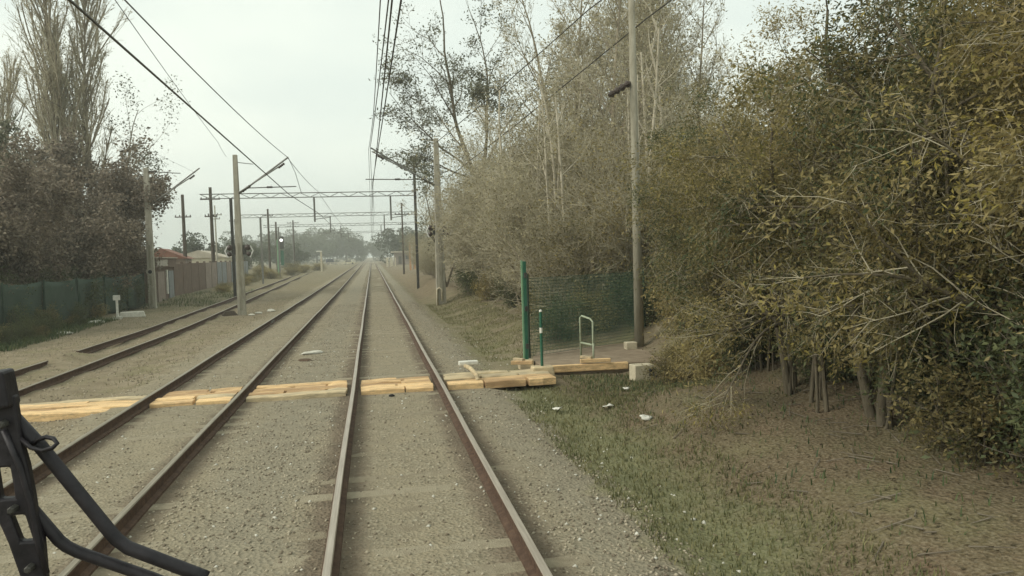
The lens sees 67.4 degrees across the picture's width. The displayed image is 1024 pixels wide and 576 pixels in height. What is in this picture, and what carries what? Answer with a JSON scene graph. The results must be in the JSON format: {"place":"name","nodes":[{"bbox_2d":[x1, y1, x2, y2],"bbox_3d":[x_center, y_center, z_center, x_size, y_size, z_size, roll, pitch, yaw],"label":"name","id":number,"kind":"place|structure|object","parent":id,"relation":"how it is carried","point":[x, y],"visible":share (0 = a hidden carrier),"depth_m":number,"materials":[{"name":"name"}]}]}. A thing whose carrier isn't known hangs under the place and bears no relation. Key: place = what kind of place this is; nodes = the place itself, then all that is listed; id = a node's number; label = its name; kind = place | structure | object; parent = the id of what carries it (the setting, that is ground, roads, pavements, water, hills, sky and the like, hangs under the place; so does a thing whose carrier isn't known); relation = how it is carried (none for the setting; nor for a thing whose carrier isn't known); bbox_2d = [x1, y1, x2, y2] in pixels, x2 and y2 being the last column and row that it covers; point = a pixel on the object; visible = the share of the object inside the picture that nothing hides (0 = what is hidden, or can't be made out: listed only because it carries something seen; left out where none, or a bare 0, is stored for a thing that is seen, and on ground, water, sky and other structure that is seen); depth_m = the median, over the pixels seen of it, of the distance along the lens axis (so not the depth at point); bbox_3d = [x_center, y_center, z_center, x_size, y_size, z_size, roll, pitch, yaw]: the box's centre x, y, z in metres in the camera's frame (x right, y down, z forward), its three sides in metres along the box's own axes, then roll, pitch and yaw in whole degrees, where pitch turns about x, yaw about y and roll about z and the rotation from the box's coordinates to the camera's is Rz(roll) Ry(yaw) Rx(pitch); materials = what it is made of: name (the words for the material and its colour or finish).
{"place":"outdoors","nodes":[
{"label":"outdoors","id":0,"kind":"place"},
{"bbox_2d":[0,368,210,575],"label":"windscreen wiper","id":1,"kind":"object","parent":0,"point":[19,434],"visible":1,"depth_m":0.91,"materials":[{"name":"metal"}]},
{"bbox_2d":[1,295,299,434],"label":"gravel","id":2,"kind":"structure","parent":0,"point":[29,399],"depth_m":25.21,"materials":[{"name":"gravel"}]},
{"bbox_2d":[0,0,1008,260],"label":"sky","id":3,"kind":"structure","parent":0,"point":[298,72],"materials":[{"name":"white"}]},
{"bbox_2d":[0,256,1023,575],"bbox_3d":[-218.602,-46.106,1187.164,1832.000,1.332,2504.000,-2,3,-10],"label":"ground","id":4,"kind":"structure","parent":0,"point":[1000,532],"depth_m":9.65,"materials":[{"name":"gravel"}]},
{"bbox_2d":[0,170,27,300],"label":"brown leaved tree","id":5,"kind":"object","parent":4,"relation":"on","point":[6,231],"visible":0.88,"depth_m":31.96,"materials":[{"name":"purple plant"}]},
{"bbox_2d":[0,44,35,169],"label":"poplar tree","id":6,"kind":"object","parent":4,"relation":"on","point":[9,100],"visible":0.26,"depth_m":57.24,"materials":[{"name":"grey plant"}]},
{"bbox_2d":[5,302,50,332],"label":"shrub","id":7,"kind":"object","parent":4,"relation":"on","point":[24,316],"visible":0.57,"depth_m":31.47,"materials":[{"name":"green plant"}]},
{"bbox_2d":[0,112,73,254],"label":"brown leaved tree","id":8,"kind":"object","parent":4,"relation":"on","point":[4,123],"visible":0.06,"depth_m":46.33,"materials":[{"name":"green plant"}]},
{"bbox_2d":[0,148,91,290],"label":"brown leaved tree","id":9,"kind":"object","parent":4,"relation":"on","point":[28,259],"visible":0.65,"depth_m":36.67,"materials":[{"name":"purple plant"}]},
{"bbox_2d":[14,126,114,224],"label":"brown leaved tree","id":10,"kind":"object","parent":4,"relation":"on","point":[61,156],"visible":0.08,"depth_m":53.20,"materials":[{"name":"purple plant"}]},
{"bbox_2d":[0,0,131,193],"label":"poplar tree","id":11,"kind":"object","parent":4,"relation":"on","point":[55,83],"visible":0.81,"depth_m":55.83,"materials":[{"name":"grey plant"}]},
{"bbox_2d":[0,120,143,278],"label":"brown leaved tree","id":12,"kind":"object","parent":4,"relation":"on","point":[10,207],"visible":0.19,"depth_m":43.89,"materials":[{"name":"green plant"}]},
{"bbox_2d":[0,273,145,327],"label":"green screen fence","id":13,"kind":"object","parent":4,"relation":"on","point":[58,293],"visible":0.68,"depth_m":37.00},
{"bbox_2d":[20,395,146,421],"bbox_3d":[-8.751,2.377,14.982,3.042,0.194,1.458,-2,3,-10],"label":"crossing panel","id":14,"kind":"object","parent":4,"relation":"on","point":[54,411],"visible":0.76,"depth_m":14.81,"materials":[{"name":"yellow wood"}]},
{"bbox_2d":[29,186,147,292],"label":"brown leaved tree","id":15,"kind":"object","parent":4,"relation":"on","point":[116,235],"visible":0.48,"depth_m":43.51,"materials":[{"name":"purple plant"}]},
{"bbox_2d":[23,127,177,269],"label":"brown leaved tree","id":16,"kind":"object","parent":4,"relation":"on","point":[133,149],"visible":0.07,"depth_m":52.48,"materials":[{"name":"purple plant"}]},
{"bbox_2d":[62,157,176,306],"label":"brown leaved tree","id":17,"kind":"object","parent":4,"relation":"on","point":[120,180],"visible":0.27,"depth_m":49.28,"materials":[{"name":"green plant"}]},
{"bbox_2d":[0,289,251,351],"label":"weeds","id":18,"kind":"object","parent":4,"relation":"on","point":[66,328],"visible":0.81,"depth_m":34.58,"materials":[{"name":"green plant"}]},
{"bbox_2d":[93,66,189,223],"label":"spindly tree","id":19,"kind":"object","parent":4,"relation":"on","point":[145,154],"visible":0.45,"depth_m":57.36,"materials":[{"name":"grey plant"}]},
{"bbox_2d":[125,257,176,302],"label":"building","id":20,"kind":"structure","parent":4,"relation":"on","point":[165,282],"depth_m":58.66,"materials":[{"name":"white paint"}]},
{"bbox_2d":[14,269,312,396],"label":"railway track","id":21,"kind":"structure","parent":4,"relation":"on","point":[64,376],"depth_m":26.04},
{"bbox_2d":[143,168,199,308],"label":"catenary mast","id":22,"kind":"object","parent":4,"relation":"on","point":[151,279],"visible":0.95,"depth_m":49.23,"materials":[{"name":"concrete"}]},
{"bbox_2d":[0,260,365,575],"bbox_3d":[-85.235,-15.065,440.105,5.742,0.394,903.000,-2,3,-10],"label":"railway track","id":23,"kind":"structure","parent":4,"relation":"on","point":[129,516],"depth_m":12.17,"materials":[{"name":"metal"}]},
{"bbox_2d":[149,387,242,407],"bbox_3d":[-6.271,2.213,15.406,1.491,0.177,1.433,-2,3,-10],"label":"crossing panel","id":24,"kind":"object","parent":4,"relation":"on","point":[203,397],"visible":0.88,"depth_m":15.06,"materials":[{"name":"yellow wood"}]},
{"bbox_2d":[173,260,247,295],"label":"boundary wall","id":25,"kind":"structure","parent":4,"relation":"on","point":[189,277],"depth_m":78.11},
{"bbox_2d":[222,155,295,315],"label":"catenary mast","id":26,"kind":"object","parent":4,"relation":"on","point":[239,251],"visible":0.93,"depth_m":40.49,"materials":[{"name":"concrete"},{"name":"galvanised steel"},{"name":"weathered concrete"}]},
{"bbox_2d":[246,380,347,401],"bbox_3d":[-4.347,2.133,15.759,1.914,0.186,1.435,-2,3,-10],"label":"crossing panel","id":27,"kind":"object","parent":4,"relation":"on","point":[322,389],"visible":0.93,"depth_m":15.40,"materials":[{"name":"brown wood"}]},
{"bbox_2d":[200,151,419,296],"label":"catenary portal","id":28,"kind":"object","parent":4,"relation":"on","point":[232,243],"visible":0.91,"depth_m":59.01,"materials":[{"name":"metal"}]},
{"bbox_2d":[326,227,367,260],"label":"distant tree","id":29,"kind":"object","parent":4,"relation":"on","point":[346,246],"visible":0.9,"depth_m":437.00,"materials":[{"name":"green plant"}]},
{"bbox_2d":[284,230,414,265],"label":"catenary portal","id":30,"kind":"object","parent":4,"relation":"on","point":[336,233],"visible":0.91,"depth_m":160.63,"materials":[{"name":"metal"}]},
{"bbox_2d":[68,0,358,248],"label":"contact wire","id":31,"kind":"object","parent":30,"relation":"hanging from","point":[72,2],"visible":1,"depth_m":13.57,"materials":[{"name":"black metal"}]},
{"bbox_2d":[3,302,716,575],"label":"ballast stones","id":32,"kind":"object","parent":4,"relation":"on","point":[632,530],"visible":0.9,"depth_m":9.61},
{"bbox_2d":[371,226,411,262],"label":"distant tree","id":33,"kind":"object","parent":4,"relation":"on","point":[393,244],"visible":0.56,"depth_m":261.68,"materials":[{"name":"green plant"}]},
{"bbox_2d":[360,376,432,394],"bbox_3d":[-2.421,2.055,16.109,1.479,0.183,1.443,-2,3,-10],"label":"crossing panel","id":34,"kind":"object","parent":4,"relation":"on","point":[392,385],"visible":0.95,"depth_m":15.78,"materials":[{"name":"yellow wood"}]},
{"bbox_2d":[366,138,451,305],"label":"catenary mast","id":35,"kind":"object","parent":4,"relation":"on","point":[440,286],"visible":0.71,"depth_m":42.48,"materials":[{"name":"concrete"}]},
{"bbox_2d":[53,327,765,572],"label":"pale stones","id":36,"kind":"object","parent":4,"relation":"on","point":[558,489],"visible":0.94,"depth_m":9.17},
{"bbox_2d":[392,148,468,286],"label":"leafy tree","id":37,"kind":"object","parent":4,"relation":"on","point":[427,173],"visible":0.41,"depth_m":50.62,"materials":[{"name":"green plant"}]},
{"bbox_2d":[272,259,592,575],"bbox_3d":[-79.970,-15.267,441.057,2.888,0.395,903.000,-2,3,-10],"label":"railway track","id":38,"kind":"structure","parent":4,"relation":"on","point":[532,562],"depth_m":8.90,"materials":[{"name":"metal"}]},
{"bbox_2d":[393,127,517,284],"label":"bare bush","id":39,"kind":"object","parent":4,"relation":"on","point":[426,190],"visible":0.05,"depth_m":45.47,"materials":[{"name":"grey plant"}]},
{"bbox_2d":[408,120,524,295],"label":"bare bush","id":40,"kind":"object","parent":4,"relation":"on","point":[469,247],"visible":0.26,"depth_m":39.85,"materials":[{"name":"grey plant"}]},
{"bbox_2d":[368,0,573,187],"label":"leafy tree","id":41,"kind":"object","parent":4,"relation":"on","point":[477,88],"visible":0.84,"depth_m":54.68,"materials":[{"name":"grey plant"}]},
{"bbox_2d":[443,369,555,389],"bbox_3d":[-0.308,1.947,16.484,2.303,0.180,1.466,-2,3,-10],"label":"crossing panel","id":42,"kind":"object","parent":4,"relation":"on","point":[490,379],"visible":0.96,"depth_m":16.00,"materials":[{"name":"yellow wood"}]},
{"bbox_2d":[462,37,537,225],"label":"pale stemmed tree","id":43,"kind":"object","parent":4,"relation":"on","point":[498,124],"visible":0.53,"depth_m":33.74,"materials":[{"name":"grey plant"}]},
{"bbox_2d":[432,105,570,301],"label":"bare bush","id":44,"kind":"object","parent":4,"relation":"on","point":[471,227],"visible":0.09,"depth_m":34.01,"materials":[{"name":"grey plant"}]},
{"bbox_2d":[396,87,617,263],"bbox_3d":[1.416,-5.742,41.240,11.230,11.449,11.534,-1,3,20],"label":"bare bush","id":45,"kind":"object","parent":4,"relation":"on","point":[478,141],"visible":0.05,"depth_m":39.56,"materials":[{"name":"grey plant"}]},
{"bbox_2d":[454,114,591,310],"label":"bare bush","id":46,"kind":"object","parent":4,"relation":"on","point":[515,288],"visible":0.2,"depth_m":29.49,"materials":[{"name":"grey plant"}]},
{"bbox_2d":[518,261,533,369],"bbox_3d":[0.297,0.646,18.393,0.340,2.610,0.300,-2,3,-10],"label":"tall green post","id":47,"kind":"object","parent":4,"relation":"on","point":[524,312],"visible":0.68,"depth_m":18.35,"materials":[{"name":"metal"}]},
{"bbox_2d":[459,69,604,284],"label":"bare bush","id":48,"kind":"object","parent":4,"relation":"on","point":[517,159],"visible":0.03,"depth_m":36.07,"materials":[{"name":"grey plant"}]},
{"bbox_2d":[454,120,648,311],"bbox_3d":[1.362,-2.536,26.994,7.305,7.251,7.112,0,3,39],"label":"bare bush","id":49,"kind":"object","parent":4,"relation":"on","point":[519,215],"visible":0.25,"depth_m":26.31,"materials":[{"name":"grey plant"}]},
{"bbox_2d":[484,0,618,173],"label":"tall bare tree","id":50,"kind":"object","parent":4,"relation":"on","point":[516,2],"visible":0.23,"depth_m":40.28,"materials":[{"name":"grey plant"}]},
{"bbox_2d":[522,30,587,273],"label":"pale stemmed tree","id":51,"kind":"object","parent":4,"relation":"on","point":[547,115],"visible":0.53,"depth_m":27.01,"materials":[{"name":"grey plant"}]},
{"bbox_2d":[462,151,662,323],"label":"bare bush","id":52,"kind":"object","parent":4,"relation":"on","point":[569,267],"visible":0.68,"depth_m":24.01,"materials":[{"name":"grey plant"}]},
{"bbox_2d":[519,81,608,314],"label":"pale stemmed tree","id":53,"kind":"object","parent":4,"relation":"on","point":[554,152],"visible":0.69,"depth_m":25.63,"materials":[{"name":"grey plant"}]},
{"bbox_2d":[530,290,598,345],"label":"shrub","id":54,"kind":"object","parent":4,"relation":"on","point":[557,317],"visible":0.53,"depth_m":22.21,"materials":[{"name":"green plant"}]},
{"bbox_2d":[526,268,645,357],"bbox_3d":[2.103,0.637,20.553,4.639,2.200,0.060,-4,4,-42],"label":"green net fence","id":55,"kind":"object","parent":4,"relation":"on","point":[588,309],"visible":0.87,"depth_m":20.25,"materials":[{"name":"metal"}]},
{"bbox_2d":[506,0,670,287],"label":"tall bare tree","id":56,"kind":"object","parent":4,"relation":"on","point":[565,22],"visible":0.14,"depth_m":35.22,"materials":[{"name":"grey plant"}]},
{"bbox_2d":[496,29,685,294],"bbox_3d":[3.024,-4.506,31.890,9.733,9.923,9.996,0,3,35],"label":"bare bush","id":57,"kind":"object","parent":4,"relation":"on","point":[556,137],"visible":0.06,"depth_m":29.52,"materials":[{"name":"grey plant"}]},
{"bbox_2d":[567,279,624,334],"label":"shrub","id":58,"kind":"object","parent":4,"relation":"on","point":[595,313],"visible":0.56,"depth_m":22.58,"materials":[{"name":"green plant"}]},
{"bbox_2d":[533,343,666,374],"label":"footpath","id":59,"kind":"structure","parent":4,"relation":"on","point":[568,362],"depth_m":18.44,"materials":[{"name":"concrete"}]},
{"bbox_2d":[608,0,643,349],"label":"catenary mast","id":60,"kind":"object","parent":59,"relation":"on","point":[638,341],"visible":0.93,"depth_m":20.21,"materials":[{"name":"concrete"}]},
{"bbox_2d":[526,0,696,287],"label":"tall bare tree","id":61,"kind":"object","parent":4,"relation":"on","point":[587,39],"visible":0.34,"depth_m":31.89,"materials":[{"name":"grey plant"}]},
{"bbox_2d":[531,0,696,297],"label":"tall bare tree","id":62,"kind":"object","parent":4,"relation":"on","point":[615,55],"visible":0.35,"depth_m":28.93,"materials":[{"name":"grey plant"}]},
{"bbox_2d":[510,48,736,291],"bbox_3d":[4.729,-3.856,27.263,8.843,8.778,8.610,1,4,42],"label":"bare bush","id":63,"kind":"object","parent":4,"relation":"on","point":[610,126],"visible":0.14,"depth_m":25.95,"materials":[{"name":"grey plant"}]},
{"bbox_2d":[523,82,724,318],"bbox_3d":[4.158,-2.465,23.618,7.322,6.740,7.890,-4,3,-41],"label":"bare bush","id":64,"kind":"object","parent":4,"relation":"on","point":[618,200],"visible":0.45,"depth_m":23.00,"materials":[{"name":"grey plant"}]},
{"bbox_2d":[502,44,761,284],"bbox_3d":[5.817,-5.991,36.151,11.979,12.212,12.303,-2,3,-10],"label":"bare bush","id":65,"kind":"object","parent":4,"relation":"on","point":[564,89],"visible":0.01,"depth_m":33.65,"materials":[{"name":"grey plant"}]},
{"bbox_2d":[596,258,674,332],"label":"shrub","id":66,"kind":"object","parent":4,"relation":"on","point":[646,302],"visible":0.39,"depth_m":22.18,"materials":[{"name":"green plant"}]},
{"bbox_2d":[543,45,740,275],"bbox_3d":[6.431,-4.696,30.976,10.548,10.140,7.254,-3,3,-22],"label":"bare bush","id":67,"kind":"object","parent":4,"relation":"on","point":[621,117],"visible":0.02,"depth_m":30.39,"materials":[{"name":"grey plant"}]},
{"bbox_2d":[601,40,698,241],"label":"pale stemmed tree","id":68,"kind":"object","parent":4,"relation":"on","point":[644,97],"visible":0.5,"depth_m":25.42,"materials":[{"name":"beige plant"}]},
{"bbox_2d":[574,0,726,153],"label":"tall bare tree","id":69,"kind":"object","parent":4,"relation":"on","point":[626,38],"visible":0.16,"depth_m":31.35,"materials":[{"name":"grey plant"}]},
{"bbox_2d":[600,0,705,296],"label":"pale stemmed tree","id":70,"kind":"object","parent":4,"relation":"on","point":[657,85],"visible":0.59,"depth_m":24.21,"materials":[{"name":"beige plant"}]},
{"bbox_2d":[639,330,693,384],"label":"shrub","id":71,"kind":"object","parent":4,"relation":"on","point":[664,363],"visible":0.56,"depth_m":16.07,"materials":[{"name":"green plant"}]},
{"bbox_2d":[635,6,706,299],"bbox_3d":[5.067,-4.380,24.981,2.307,10.188,3.163,-2,3,-11],"label":"pale stemmed tree","id":72,"kind":"object","parent":4,"relation":"on","point":[660,97],"visible":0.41,"depth_m":24.73,"materials":[{"name":"grey plant"}]},
{"bbox_2d":[599,0,749,263],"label":"tall bare tree","id":73,"kind":"object","parent":4,"relation":"on","point":[662,32],"visible":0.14,"depth_m":33.65,"materials":[{"name":"grey plant"}]},
{"bbox_2d":[639,253,709,336],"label":"shrub","id":74,"kind":"object","parent":4,"relation":"on","point":[660,305],"visible":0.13,"depth_m":19.68,"materials":[{"name":"green plant"}]},
{"bbox_2d":[612,34,768,262],"bbox_3d":[6.678,-3.768,24.984,6.218,8.691,9.041,-2,3,-15],"label":"bare bush","id":75,"kind":"object","parent":4,"relation":"on","point":[721,88],"visible":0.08,"depth_m":24.98,"materials":[{"name":"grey plant"}]},
{"bbox_2d":[649,0,743,126],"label":"tall bare tree","id":76,"kind":"object","parent":4,"relation":"on","point":[712,31],"visible":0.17,"depth_m":33.05,"materials":[{"name":"grey plant"}]},
{"bbox_2d":[665,325,738,384],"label":"shrub","id":77,"kind":"object","parent":4,"relation":"on","point":[713,369],"visible":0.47,"depth_m":14.56,"materials":[{"name":"green plant"}]},
{"bbox_2d":[620,107,800,351],"bbox_3d":[4.443,-1.132,15.859,4.455,5.497,4.959,-1,3,12],"label":"tree","id":78,"kind":"object","parent":4,"relation":"on","point":[658,220],"visible":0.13,"depth_m":16.06,"materials":[{"name":"green plant"}]},
{"bbox_2d":[673,250,774,378],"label":"shrub","id":79,"kind":"object","parent":4,"relation":"on","point":[723,358],"visible":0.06,"depth_m":14.36,"materials":[{"name":"green plant"}]},
{"bbox_2d":[635,59,829,371],"bbox_3d":[4.653,-1.325,14.152,4.479,6.042,4.554,-2,3,4],"label":"tree","id":80,"kind":"object","parent":4,"relation":"on","point":[693,286],"visible":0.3,"depth_m":13.82,"materials":[{"name":"green plant"}]},
{"bbox_2d":[719,305,786,372],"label":"shrub","id":81,"kind":"object","parent":4,"relation":"on","point":[738,348],"visible":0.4,"depth_m":13.64,"materials":[{"name":"green plant"}]},
{"bbox_2d":[505,322,1023,575],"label":"leaf litter","id":82,"kind":"object","parent":4,"relation":"on","point":[944,501],"visible":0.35,"depth_m":8.57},
{"bbox_2d":[717,67,869,412],"bbox_3d":[3.632,-0.549,10.295,2.327,5.080,2.241,1,4,42],"label":"sapling","id":83,"kind":"object","parent":4,"relation":"on","point":[825,393],"visible":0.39,"depth_m":10.43,"materials":[{"name":"green plant"}]},
{"bbox_2d":[566,358,1021,563],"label":"weeds","id":84,"kind":"object","parent":4,"relation":"on","point":[782,409],"visible":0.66,"depth_m":9.69,"materials":[{"name":"green plant"}]},
{"bbox_2d":[578,357,1016,575],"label":"fallen twigs","id":85,"kind":"object","parent":4,"relation":"on","point":[910,518],"visible":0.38,"depth_m":8.29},
{"bbox_2d":[605,39,1019,438],"bbox_3d":[4.673,-0.784,11.633,5.666,5.820,5.019,-2,3,-10],"label":"tree","id":86,"kind":"object","parent":4,"relation":"on","point":[778,330],"visible":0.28,"depth_m":11.11,"materials":[{"name":"green plant"}]},
{"bbox_2d":[766,312,867,387],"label":"shrub","id":87,"kind":"object","parent":4,"relation":"on","point":[828,363],"visible":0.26,"depth_m":11.70,"materials":[{"name":"green plant"}]},
{"bbox_2d":[663,0,1023,425],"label":"tree","id":88,"kind":"object","parent":4,"relation":"on","point":[836,62],"visible":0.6,"depth_m":8.87,"materials":[{"name":"green plant"}]},
{"bbox_2d":[730,0,965,285],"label":"tree","id":89,"kind":"object","parent":4,"relation":"on","point":[776,21],"visible":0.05,"depth_m":12.58,"materials":[{"name":"green plant"}]},
{"bbox_2d":[712,0,1023,461],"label":"tree","id":90,"kind":"object","parent":4,"relation":"on","point":[997,173],"visible":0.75,"depth_m":7.71,"materials":[{"name":"green plant"}]},
{"bbox_2d":[797,52,978,428],"bbox_3d":[4.533,-0.442,9.082,1.793,4.812,2.120,-3,3,-30],"label":"sapling","id":91,"kind":"object","parent":4,"relation":"on","point":[889,418],"visible":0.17,"depth_m":9.19,"materials":[{"name":"green plant"}]},
{"bbox_2d":[764,0,1022,270],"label":"tree","id":92,"kind":"object","parent":4,"relation":"on","point":[909,30],"visible":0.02,"depth_m":10.83,"materials":[{"name":"green plant"}]},
{"bbox_2d":[828,70,1001,451],"bbox_3d":[4.361,-0.215,8.542,1.978,4.484,2.054,-1,3,9],"label":"sapling","id":93,"kind":"object","parent":4,"relation":"on","point":[945,131],"visible":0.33,"depth_m":8.24,"materials":[{"name":"green plant"}]},
{"bbox_2d":[850,54,1008,314],"bbox_3d":[5.249,-0.564,9.498,2.195,4.792,2.113,-4,3,-38],"label":"sapling","id":94,"kind":"object","parent":4,"relation":"on","point":[967,91],"visible":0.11,"depth_m":9.06,"materials":[{"name":"green plant"}]},
{"bbox_2d":[841,0,1023,347],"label":"tree","id":95,"kind":"object","parent":4,"relation":"on","point":[1019,267],"visible":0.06,"depth_m":8.68,"materials":[{"name":"green plant"}]},
{"bbox_2d":[856,295,1009,453],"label":"shrub","id":96,"kind":"object","parent":4,"relation":"on","point":[934,327],"visible":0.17,"depth_m":8.72,"materials":[{"name":"green plant"}]},
{"bbox_2d":[872,339,1023,483],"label":"shrub","id":97,"kind":"object","parent":4,"relation":"on","point":[981,419],"visible":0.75,"depth_m":7.86,"materials":[{"name":"green plant"}]},
{"bbox_2d":[898,35,1023,345],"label":"tree","id":98,"kind":"object","parent":4,"relation":"on","point":[965,139],"visible":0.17,"depth_m":7.98,"materials":[{"name":"green plant"}]},
{"bbox_2d":[905,222,1023,446],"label":"shrub","id":99,"kind":"object","parent":4,"relation":"on","point":[1007,304],"visible":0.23,"depth_m":8.02,"materials":[{"name":"green plant"}]},
{"bbox_2d":[917,240,1023,431],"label":"shrub","id":100,"kind":"object","parent":4,"relation":"on","point":[1010,341],"visible":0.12,"depth_m":8.05,"materials":[{"name":"green plant"}]},
{"bbox_2d":[920,289,1023,485],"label":"shrub","id":101,"kind":"object","parent":4,"relation":"on","point":[1014,364],"visible":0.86,"depth_m":7.35,"materials":[{"name":"green plant"}]},
{"bbox_2d":[932,17,1023,348],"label":"sapling","id":102,"kind":"object","parent":4,"relation":"on","point":[978,244],"visible":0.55,"depth_m":7.35,"materials":[{"name":"green plant"}]},
{"bbox_2d":[427,293,949,575],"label":"grass","id":103,"kind":"structure","parent":0,"point":[607,398],"depth_m":9.82,"materials":[{"name":"plant"}]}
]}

